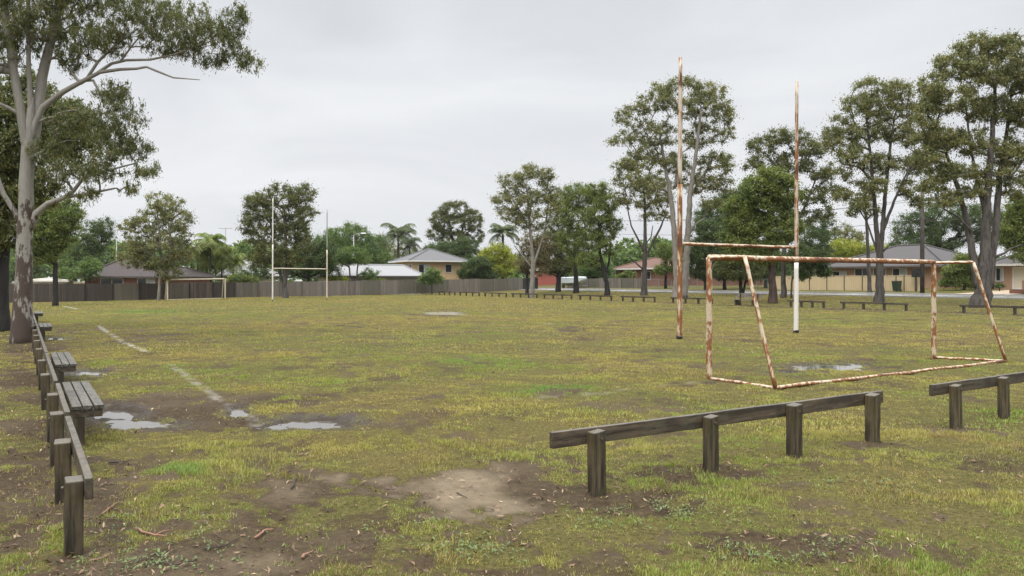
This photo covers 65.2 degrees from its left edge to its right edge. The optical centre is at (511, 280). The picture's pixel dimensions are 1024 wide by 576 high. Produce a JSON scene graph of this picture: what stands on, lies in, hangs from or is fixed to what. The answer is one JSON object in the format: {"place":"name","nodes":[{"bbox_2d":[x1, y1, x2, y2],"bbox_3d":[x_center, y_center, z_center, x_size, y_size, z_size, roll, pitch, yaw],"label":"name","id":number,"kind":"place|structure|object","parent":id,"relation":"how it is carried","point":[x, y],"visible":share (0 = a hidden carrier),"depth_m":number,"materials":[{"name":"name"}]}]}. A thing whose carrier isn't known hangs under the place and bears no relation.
{"place":"outdoors","nodes":[
{"label":"outdoors","id":0,"kind":"place"},
{"bbox_2d":[0,281,1023,575],"bbox_3d":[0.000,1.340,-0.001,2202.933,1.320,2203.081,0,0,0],"label":"ground","id":1,"kind":"structure","parent":0,"point":[446,485],"depth_m":8.17,"materials":[{"name":"green plant"}]},
{"bbox_2d":[32,327,41,355],"bbox_3d":[-12.051,1.617,20.268,0.172,0.668,4.630,0,0,-32],"label":"rail fence","id":2,"kind":"object","parent":1,"relation":"on","point":[36,334],"visible":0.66,"depth_m":19.79,"materials":[{"name":"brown wood"}]},
{"bbox_2d":[34,336,47,374],"bbox_3d":[-9.599,1.613,16.259,0.180,0.678,4.630,0,0,-31],"label":"rail fence","id":3,"kind":"object","parent":1,"relation":"on","point":[39,353],"visible":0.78,"depth_m":15.22,"materials":[{"name":"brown wood"}]},
{"bbox_2d":[39,323,51,341],"bbox_3d":[-14.469,1.659,24.797,0.316,0.581,2.404,0,0,-31],"label":"bench","id":4,"kind":"object","parent":1,"relation":"on","point":[43,327],"visible":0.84,"depth_m":23.82,"materials":[{"name":"grey wood"}]},
{"bbox_2d":[38,353,57,410],"bbox_3d":[-7.144,1.617,12.251,0.182,0.669,4.630,0,0,-31],"label":"rail fence","id":5,"kind":"object","parent":1,"relation":"on","point":[44,378],"visible":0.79,"depth_m":11.17,"materials":[{"name":"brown wood"}]},
{"bbox_2d":[12,196,88,305],"bbox_3d":[-36.124,-2.502,62.134,6.837,9.452,4.974,0,0,0],"label":"tree","id":6,"kind":"object","parent":1,"relation":"on","point":[56,226],"visible":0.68,"depth_m":61.46,"materials":[{"name":"green plant"}]},
{"bbox_2d":[33,278,73,294],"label":"shed","id":7,"kind":"structure","parent":1,"relation":"on","point":[47,280],"depth_m":88.81,"materials":[{"name":"beige metal"}]},
{"bbox_2d":[45,383,69,467],"bbox_3d":[-4.965,1.602,8.695,0.182,0.700,2.510,0,0,-32],"label":"rail fence","id":8,"kind":"object","parent":1,"relation":"on","point":[55,416],"visible":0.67,"depth_m":7.75,"materials":[{"name":"grey wood"}]},
{"bbox_2d":[50,352,76,389],"bbox_3d":[-7.990,1.659,14.225,0.315,0.581,2.603,0,0,-32],"label":"bench","id":9,"kind":"object","parent":1,"relation":"on","point":[61,362],"visible":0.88,"depth_m":13.23,"materials":[{"name":"grey wood"}]},
{"bbox_2d":[0,63,128,331],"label":"tree","id":10,"kind":"object","parent":1,"relation":"on","point":[10,150],"visible":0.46,"depth_m":28.10,"materials":[{"name":"green plant"}]},
{"bbox_2d":[54,416,92,556],"bbox_3d":[-3.537,1.617,6.363,0.183,0.669,2.800,0,0,-31],"label":"rail fence","id":11,"kind":"object","parent":1,"relation":"on","point":[71,492],"visible":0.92,"depth_m":5.25,"materials":[{"name":"grey wood"}]},
{"bbox_2d":[58,256,104,283],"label":"shrub","id":12,"kind":"object","parent":1,"relation":"on","point":[95,267],"visible":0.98,"depth_m":89.71,"materials":[{"name":"green plant"}]},
{"bbox_2d":[62,381,103,445],"bbox_3d":[-5.287,1.659,9.812,0.316,0.582,2.453,0,0,-32],"label":"bench","id":13,"kind":"object","parent":1,"relation":"on","point":[83,399],"visible":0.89,"depth_m":8.98,"materials":[{"name":"grey wood"}]},
{"bbox_2d":[64,215,121,265],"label":"tree","id":14,"kind":"object","parent":1,"relation":"on","point":[91,248],"visible":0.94,"depth_m":111.54,"materials":[{"name":"green plant"}]},
{"bbox_2d":[94,411,138,420],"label":"puddle water","id":15,"kind":"structure","parent":1,"relation":"on","point":[126,415],"depth_m":10.93,"materials":[{"name":"grey liquid"}]},
{"bbox_2d":[80,257,163,283],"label":"house","id":16,"kind":"structure","parent":1,"relation":"on","point":[114,272],"depth_m":93.55,"materials":[{"name":"grey brick"}]},
{"bbox_2d":[100,278,123,283],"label":"window","id":17,"kind":"structure","parent":16,"relation":"in","point":[102,280],"depth_m":92.85,"materials":[{"name":"grey glass"}]},
{"bbox_2d":[9,282,235,302],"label":"paling fence","id":18,"kind":"object","parent":1,"relation":"on","point":[69,292],"visible":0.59,"depth_m":79.13,"materials":[{"name":"grey wood"}]},
{"bbox_2d":[0,0,267,343],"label":"gum tree","id":19,"kind":"object","parent":1,"relation":"on","point":[31,119],"visible":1,"depth_m":22.84,"materials":[{"name":"green plant"}]},
{"bbox_2d":[102,420,171,429],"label":"puddle water","id":20,"kind":"structure","parent":1,"relation":"on","point":[123,424],"depth_m":10.14,"materials":[{"name":"grey liquid"}]},
{"bbox_2d":[111,191,199,299],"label":"gum tree","id":21,"kind":"object","parent":1,"relation":"on","point":[148,251],"visible":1,"depth_m":77.12,"materials":[{"name":"green plant"}]},
{"bbox_2d":[164,267,217,282],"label":"house","id":22,"kind":"structure","parent":1,"relation":"on","point":[193,274],"depth_m":97.73,"materials":[{"name":"red brick"}]},
{"bbox_2d":[165,278,225,299],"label":"soccer goal","id":23,"kind":"object","parent":1,"relation":"on","point":[224,281],"visible":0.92,"depth_m":80.62,"materials":[{"name":"white metal"}]},
{"bbox_2d":[185,246,213,270],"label":"cane palm","id":24,"kind":"object","parent":1,"relation":"on","point":[202,257],"visible":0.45,"depth_m":99.06,"materials":[{"name":"plant"}]},
{"bbox_2d":[194,259,219,276],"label":"cane palm","id":25,"kind":"object","parent":1,"relation":"on","point":[206,267],"visible":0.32,"depth_m":101.56,"materials":[{"name":"plant"}]},
{"bbox_2d":[190,232,228,281],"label":"cane palm","id":26,"kind":"object","parent":1,"relation":"on","point":[211,240],"visible":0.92,"depth_m":98.32,"materials":[{"name":"green plant"}]},
{"bbox_2d":[207,246,238,282],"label":"cane palm","id":27,"kind":"object","parent":1,"relation":"on","point":[219,260],"visible":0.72,"depth_m":99.69,"materials":[{"name":"plant"}]},
{"bbox_2d":[220,253,246,274],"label":"cane palm","id":28,"kind":"object","parent":1,"relation":"on","point":[232,268],"visible":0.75,"depth_m":100.62,"materials":[{"name":"plant"}]},
{"bbox_2d":[230,409,248,416],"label":"puddle water","id":29,"kind":"structure","parent":1,"relation":"on","point":[238,412],"depth_m":10.98,"materials":[{"name":"grey liquid"}]},
{"bbox_2d":[226,272,260,282],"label":"shrub","id":30,"kind":"object","parent":1,"relation":"on","point":[238,278],"visible":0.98,"depth_m":92.59,"materials":[{"name":"green plant"}]},
{"bbox_2d":[217,259,278,281],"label":"house","id":31,"kind":"structure","parent":1,"relation":"on","point":[266,280],"depth_m":106.16,"materials":[{"name":"metal"}]},
{"bbox_2d":[234,178,321,297],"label":"tree","id":32,"kind":"object","parent":1,"relation":"on","point":[288,227],"visible":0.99,"depth_m":81.72,"materials":[{"name":"green plant"}]},
{"bbox_2d":[234,237,346,281],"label":"tree","id":33,"kind":"object","parent":1,"relation":"on","point":[317,259],"visible":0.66,"depth_m":96.52,"materials":[{"name":"green plant"}]},
{"bbox_2d":[272,198,327,300],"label":"rugby posts","id":34,"kind":"object","parent":1,"relation":"on","point":[326,269],"visible":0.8,"depth_m":75.92,"materials":[{"name":"white metal"}]},
{"bbox_2d":[284,421,339,428],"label":"puddle water","id":35,"kind":"structure","parent":1,"relation":"on","point":[315,424],"depth_m":10.25,"materials":[{"name":"grey liquid"}]},
{"bbox_2d":[312,220,396,263],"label":"fig tree","id":36,"kind":"object","parent":1,"relation":"on","point":[380,254],"visible":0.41,"depth_m":148.62,"materials":[{"name":"green plant"}]},
{"bbox_2d":[332,244,380,280],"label":"tree","id":37,"kind":"object","parent":1,"relation":"on","point":[358,258],"visible":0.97,"depth_m":98.39,"materials":[{"name":"green plant"}]},
{"bbox_2d":[315,264,421,294],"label":"house","id":38,"kind":"structure","parent":1,"relation":"on","point":[392,272],"depth_m":103.73,"materials":[{"name":"metal"}]},
{"bbox_2d":[236,278,522,296],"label":"paling fence","id":39,"kind":"object","parent":1,"relation":"on","point":[318,288],"visible":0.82,"depth_m":97.31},
{"bbox_2d":[380,223,417,257],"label":"palm tree","id":40,"kind":"object","parent":1,"relation":"on","point":[402,231],"visible":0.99,"depth_m":133.79,"materials":[{"name":"green plant"}]},
{"bbox_2d":[376,231,421,262],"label":"gum tree","id":41,"kind":"object","parent":1,"relation":"on","point":[394,250],"visible":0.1,"depth_m":164.18,"materials":[{"name":"green plant"}]},
{"bbox_2d":[399,237,421,255],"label":"palm tree","id":42,"kind":"object","parent":1,"relation":"on","point":[413,244],"visible":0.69,"depth_m":136.84,"materials":[{"name":"plant"}]},
{"bbox_2d":[388,248,467,279],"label":"two storey house","id":43,"kind":"structure","parent":1,"relation":"on","point":[447,264],"depth_m":114.10,"materials":[{"name":"beige brick"}]},
{"bbox_2d":[413,266,446,294],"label":"shrub","id":44,"kind":"object","parent":1,"relation":"on","point":[429,277],"visible":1,"depth_m":100.62,"materials":[{"name":"green plant"}]},
{"bbox_2d":[421,236,481,258],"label":"tree","id":45,"kind":"object","parent":1,"relation":"on","point":[459,247],"visible":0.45,"depth_m":124.16,"materials":[{"name":"green plant"}]},
{"bbox_2d":[425,199,485,246],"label":"gum tree","id":46,"kind":"object","parent":1,"relation":"on","point":[466,216],"visible":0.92,"depth_m":139.06,"materials":[{"name":"green plant"}]},
{"bbox_2d":[454,255,499,279],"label":"shrub","id":47,"kind":"object","parent":1,"relation":"on","point":[477,267],"visible":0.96,"depth_m":111.36,"materials":[{"name":"green plant"}]},
{"bbox_2d":[34,474,932,574],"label":"weeds","id":48,"kind":"object","parent":1,"relation":"on","point":[470,545],"visible":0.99,"depth_m":5.40,"materials":[{"name":"green plant"}]},
{"bbox_2d":[477,241,518,278],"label":"tree","id":49,"kind":"object","parent":1,"relation":"on","point":[500,257],"visible":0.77,"depth_m":113.40,"materials":[{"name":"green plant"}]},
{"bbox_2d":[487,223,518,278],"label":"palm tree","id":50,"kind":"object","parent":1,"relation":"on","point":[501,230],"visible":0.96,"depth_m":121.77,"materials":[{"name":"green plant"}]},
{"bbox_2d":[9,234,1005,283],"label":"treeline","id":51,"kind":"object","parent":1,"relation":"on","point":[634,252],"visible":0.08,"depth_m":203.01,"materials":[{"name":"green plant"}]},
{"bbox_2d":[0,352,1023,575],"bbox_3d":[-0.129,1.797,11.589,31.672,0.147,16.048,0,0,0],"label":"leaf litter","id":52,"kind":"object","parent":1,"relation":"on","point":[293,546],"visible":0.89,"depth_m":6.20,"materials":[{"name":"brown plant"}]},
{"bbox_2d":[9,285,1023,312],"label":"grass","id":53,"kind":"structure","parent":1,"relation":"on","point":[310,303],"depth_m":62.39,"materials":[{"name":"green plant"}]},
{"bbox_2d":[489,162,565,297],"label":"gum tree","id":54,"kind":"object","parent":1,"relation":"on","point":[532,197],"visible":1,"depth_m":83.78,"materials":[{"name":"green plant"}]},
{"bbox_2d":[508,229,560,292],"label":"tree","id":55,"kind":"object","parent":1,"relation":"on","point":[525,267],"visible":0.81,"depth_m":92.91,"materials":[{"name":"green plant"}]},
{"bbox_2d":[529,268,562,284],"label":"house","id":56,"kind":"structure","parent":1,"relation":"on","point":[545,279],"depth_m":134.73,"materials":[{"name":"red brick"}]},
{"bbox_2d":[533,188,579,291],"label":"tree","id":57,"kind":"object","parent":1,"relation":"on","point":[563,264],"visible":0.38,"depth_m":99.53,"materials":[{"name":"green plant"}]},
{"bbox_2d":[561,276,587,287],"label":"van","id":58,"kind":"object","parent":1,"relation":"on","point":[567,281],"visible":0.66,"depth_m":113.16,"materials":[{"name":"white paint"}]},
{"bbox_2d":[553,180,608,292],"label":"tree","id":59,"kind":"object","parent":1,"relation":"on","point":[571,233],"visible":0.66,"depth_m":93.25,"materials":[{"name":"green plant"}]},
{"bbox_2d":[569,254,616,278],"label":"tree","id":60,"kind":"object","parent":1,"relation":"on","point":[593,273],"visible":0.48,"depth_m":117.30,"materials":[{"name":"green plant"}]},
{"bbox_2d":[573,180,627,294],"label":"tree","id":61,"kind":"object","parent":1,"relation":"on","point":[599,238],"visible":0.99,"depth_m":84.19,"materials":[{"name":"green plant"}]},
{"bbox_2d":[567,278,641,287],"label":"paling fence","id":62,"kind":"object","parent":1,"relation":"on","point":[619,283],"visible":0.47,"depth_m":109.34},
{"bbox_2d":[613,269,637,277],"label":"shrub","id":63,"kind":"object","parent":1,"relation":"on","point":[625,273],"visible":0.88,"depth_m":111.75,"materials":[{"name":"green plant"}]},
{"bbox_2d":[609,152,676,295],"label":"gum tree","id":64,"kind":"object","parent":1,"relation":"on","point":[626,166],"visible":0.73,"depth_m":81.46,"materials":[{"name":"green plant"}]},
{"bbox_2d":[613,257,682,285],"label":"house","id":65,"kind":"structure","parent":1,"relation":"on","point":[651,262],"depth_m":115.03,"materials":[{"name":"beige brick"}]},
{"bbox_2d":[653,242,672,288],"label":"tree","id":66,"kind":"object","parent":1,"relation":"on","point":[664,269],"visible":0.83,"depth_m":99.31,"materials":[{"name":"green plant"}]},
{"bbox_2d":[603,72,743,296],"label":"gum tree","id":67,"kind":"object","parent":1,"relation":"on","point":[700,94],"visible":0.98,"depth_m":71.64,"materials":[{"name":"green plant"}]},
{"bbox_2d":[682,216,725,289],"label":"tree","id":68,"kind":"object","parent":1,"relation":"on","point":[697,262],"visible":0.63,"depth_m":86.81,"materials":[{"name":"green plant"}]},
{"bbox_2d":[647,279,768,288],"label":"wire fence","id":69,"kind":"object","parent":1,"relation":"on","point":[703,285],"visible":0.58,"depth_m":95.52,"materials":[{"name":"grey metal"}]},
{"bbox_2d":[549,391,882,496],"bbox_3d":[2.306,1.602,7.824,4.642,0.699,0.182,0,0,-33],"label":"rail fence","id":70,"kind":"object","parent":1,"relation":"on","point":[594,438],"visible":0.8,"depth_m":7.49,"materials":[{"name":"grey wood"}]},
{"bbox_2d":[691,188,742,289],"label":"tree","id":71,"kind":"object","parent":1,"relation":"on","point":[702,212],"visible":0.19,"depth_m":89.69,"materials":[{"name":"green plant"}]},
{"bbox_2d":[688,258,762,285],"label":"house","id":72,"kind":"structure","parent":1,"relation":"on","point":[702,283],"depth_m":111.48,"materials":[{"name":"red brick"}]},
{"bbox_2d":[676,57,798,339],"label":"rugby posts","id":73,"kind":"object","parent":1,"relation":"on","point":[680,243],"visible":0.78,"depth_m":24.58,"materials":[{"name":"white metal"}]},
{"bbox_2d":[712,247,767,292],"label":"tree","id":74,"kind":"object","parent":1,"relation":"on","point":[734,271],"visible":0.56,"depth_m":74.63,"materials":[{"name":"green plant"}]},
{"bbox_2d":[731,293,761,305],"bbox_3d":[16.910,1.410,57.745,0.680,0.980,2.300,0,0,-32],"label":"park seat","id":75,"kind":"object","parent":1,"relation":"on","point":[740,295],"visible":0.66,"depth_m":58.10,"materials":[{"name":"grey wood"}]},
{"bbox_2d":[714,163,808,303],"bbox_3d":[18.777,-3.459,60.423,7.157,10.920,4.630,0,0,0],"label":"tree","id":76,"kind":"object","parent":1,"relation":"on","point":[765,190],"visible":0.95,"depth_m":59.72,"materials":[{"name":"green plant"}]},
{"bbox_2d":[519,289,1023,298],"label":"kerb","id":77,"kind":"structure","parent":1,"relation":"on","point":[802,294],"depth_m":69.80,"materials":[{"name":"concrete"}]},
{"bbox_2d":[753,250,793,287],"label":"tree","id":78,"kind":"object","parent":1,"relation":"on","point":[777,271],"visible":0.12,"depth_m":91.10,"materials":[{"name":"green plant"}]},
{"bbox_2d":[538,288,1023,295],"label":"kerb","id":79,"kind":"structure","parent":1,"relation":"on","point":[811,292],"depth_m":73.49,"materials":[{"name":"concrete"}]},
{"bbox_2d":[734,123,841,297],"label":"gum tree","id":80,"kind":"object","parent":1,"relation":"on","point":[784,139],"visible":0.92,"depth_m":67.96,"materials":[{"name":"green plant"}]},
{"bbox_2d":[787,300,825,307],"bbox_3d":[19.584,1.637,53.167,0.192,0.630,3.000,0,0,-32],"label":"rail fence","id":81,"kind":"object","parent":1,"relation":"on","point":[812,303],"visible":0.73,"depth_m":52.80,"materials":[{"name":"brown wood"}]},
{"bbox_2d":[782,241,836,297],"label":"tree","id":82,"kind":"object","parent":1,"relation":"on","point":[823,270],"visible":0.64,"depth_m":66.77,"materials":[{"name":"green plant"}]},
{"bbox_2d":[790,216,841,275],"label":"tree","id":83,"kind":"object","parent":1,"relation":"on","point":[820,234],"visible":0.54,"depth_m":99.01,"materials":[{"name":"green plant"}]},
{"bbox_2d":[776,363,863,370],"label":"puddle water","id":84,"kind":"structure","parent":1,"relation":"on","point":[837,367],"depth_m":16.79,"materials":[{"name":"grey liquid"}]},
{"bbox_2d":[827,220,865,246],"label":"gum tree","id":85,"kind":"object","parent":1,"relation":"on","point":[857,235],"visible":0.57,"depth_m":159.56,"materials":[{"name":"green plant"}]},
{"bbox_2d":[775,275,919,290],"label":"sheet fence","id":86,"kind":"object","parent":1,"relation":"on","point":[851,283],"visible":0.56,"depth_m":78.74,"materials":[{"name":"beige metal"}]},
{"bbox_2d":[706,254,1006,389],"bbox_3d":[7.199,0.712,16.021,7.960,2.379,1.592,0,0,-34],"label":"soccer goal","id":87,"kind":"object","parent":1,"relation":"on","point":[747,258],"visible":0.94,"depth_m":15.34,"materials":[{"name":"white metal"}]},
{"bbox_2d":[828,236,887,257],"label":"tree","id":88,"kind":"object","parent":1,"relation":"on","point":[855,248],"visible":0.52,"depth_m":111.11,"materials":[{"name":"green plant"}]},
{"bbox_2d":[843,189,881,292],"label":"gum tree","id":89,"kind":"object","parent":1,"relation":"on","point":[849,212],"visible":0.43,"depth_m":70.88,"materials":[{"name":"green plant"}]},
{"bbox_2d":[814,73,933,301],"bbox_3d":[26.462,-6.547,57.780,9.096,16.799,4.025,0,0,0],"label":"gum tree","id":90,"kind":"object","parent":1,"relation":"on","point":[855,149],"visible":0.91,"depth_m":57.38,"materials":[{"name":"green plant"}]},
{"bbox_2d":[840,301,908,310],"bbox_3d":[22.146,1.638,48.990,0.197,0.629,4.600,0,0,-31],"label":"rail fence","id":91,"kind":"object","parent":1,"relation":"on","point":[864,303],"visible":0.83,"depth_m":48.83,"materials":[{"name":"brown wood"}]},
{"bbox_2d":[828,244,965,288],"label":"house","id":92,"kind":"structure","parent":1,"relation":"on","point":[908,251],"depth_m":82.67,"materials":[{"name":"brick"}]},
{"bbox_2d":[854,268,866,275],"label":"window","id":93,"kind":"structure","parent":92,"relation":"in","point":[857,271],"depth_m":84.44,"materials":[{"name":"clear glass"}]},
{"bbox_2d":[892,268,907,274],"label":"window","id":94,"kind":"structure","parent":92,"relation":"in","point":[895,271],"depth_m":80.62,"materials":[{"name":"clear glass"}]},
{"bbox_2d":[911,269,919,291],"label":"sign post","id":95,"kind":"object","parent":1,"relation":"on","point":[915,273],"visible":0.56,"depth_m":72.35,"materials":[{"name":"grey metal"}]},
{"bbox_2d":[917,182,933,292],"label":"utility pole","id":96,"kind":"object","parent":1,"relation":"on","point":[922,266],"visible":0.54,"depth_m":67.37,"materials":[{"name":"brown wood"}]},
{"bbox_2d":[884,200,1008,250],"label":"tree","id":97,"kind":"object","parent":1,"relation":"on","point":[934,232],"visible":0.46,"depth_m":99.32,"materials":[{"name":"green plant"}]},
{"bbox_2d":[936,252,978,290],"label":"shrub","id":98,"kind":"object","parent":1,"relation":"on","point":[956,275],"visible":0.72,"depth_m":71.82,"materials":[{"name":"green plant"}]},
{"bbox_2d":[902,27,1023,307],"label":"gum tree","id":99,"kind":"object","parent":1,"relation":"on","point":[932,140],"visible":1,"depth_m":48.93,"materials":[{"name":"green plant"}]},
{"bbox_2d":[929,372,1023,428],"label":"rail fence","id":100,"kind":"object","parent":1,"relation":"on","point":[955,389],"visible":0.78,"depth_m":10.15,"materials":[{"name":"grey wood"}]},
{"bbox_2d":[959,304,1023,314],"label":"rail fence","id":101,"kind":"object","parent":1,"relation":"on","point":[963,306],"visible":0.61,"depth_m":42.85,"materials":[{"name":"brown wood"}]},
{"bbox_2d":[991,191,1023,266],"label":"tree","id":102,"kind":"object","parent":1,"relation":"on","point":[1011,233],"visible":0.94,"depth_m":59.74,"materials":[{"name":"green plant"}]},
{"bbox_2d":[994,254,1023,289],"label":"house","id":103,"kind":"structure","parent":1,"relation":"on","point":[1010,275],"depth_m":70.73,"materials":[{"name":"brick"}]},
{"bbox_2d":[995,267,1003,280],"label":"window","id":104,"kind":"structure","parent":103,"relation":"in","point":[999,273],"depth_m":71.47,"materials":[{"name":"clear glass"}]},
{"bbox_2d":[1012,267,1023,288],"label":"garage door","id":105,"kind":"structure","parent":103,"relation":"in","point":[1017,272],"depth_m":70.17,"materials":[{"name":"beige metal"}]},
{"bbox_2d":[0,351,1023,432],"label":"grass","id":106,"kind":"structure","parent":0,"point":[331,379],"depth_m":14.29,"materials":[{"name":"green plant"}]},
{"bbox_2d":[0,310,1023,352],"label":"grass","id":107,"kind":"structure","parent":0,"point":[532,326],"depth_m":29.47,"materials":[{"name":"green plant"}]},
{"bbox_2d":[0,0,1023,281],"label":"sky","id":108,"kind":"structure","parent":0,"point":[396,110],"materials":[{"name":"white"}]},
{"bbox_2d":[539,289,1023,297],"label":"road","id":109,"kind":"structure","parent":0,"point":[808,293],"depth_m":72.26,"materials":[{"name":"grey asphalt"}]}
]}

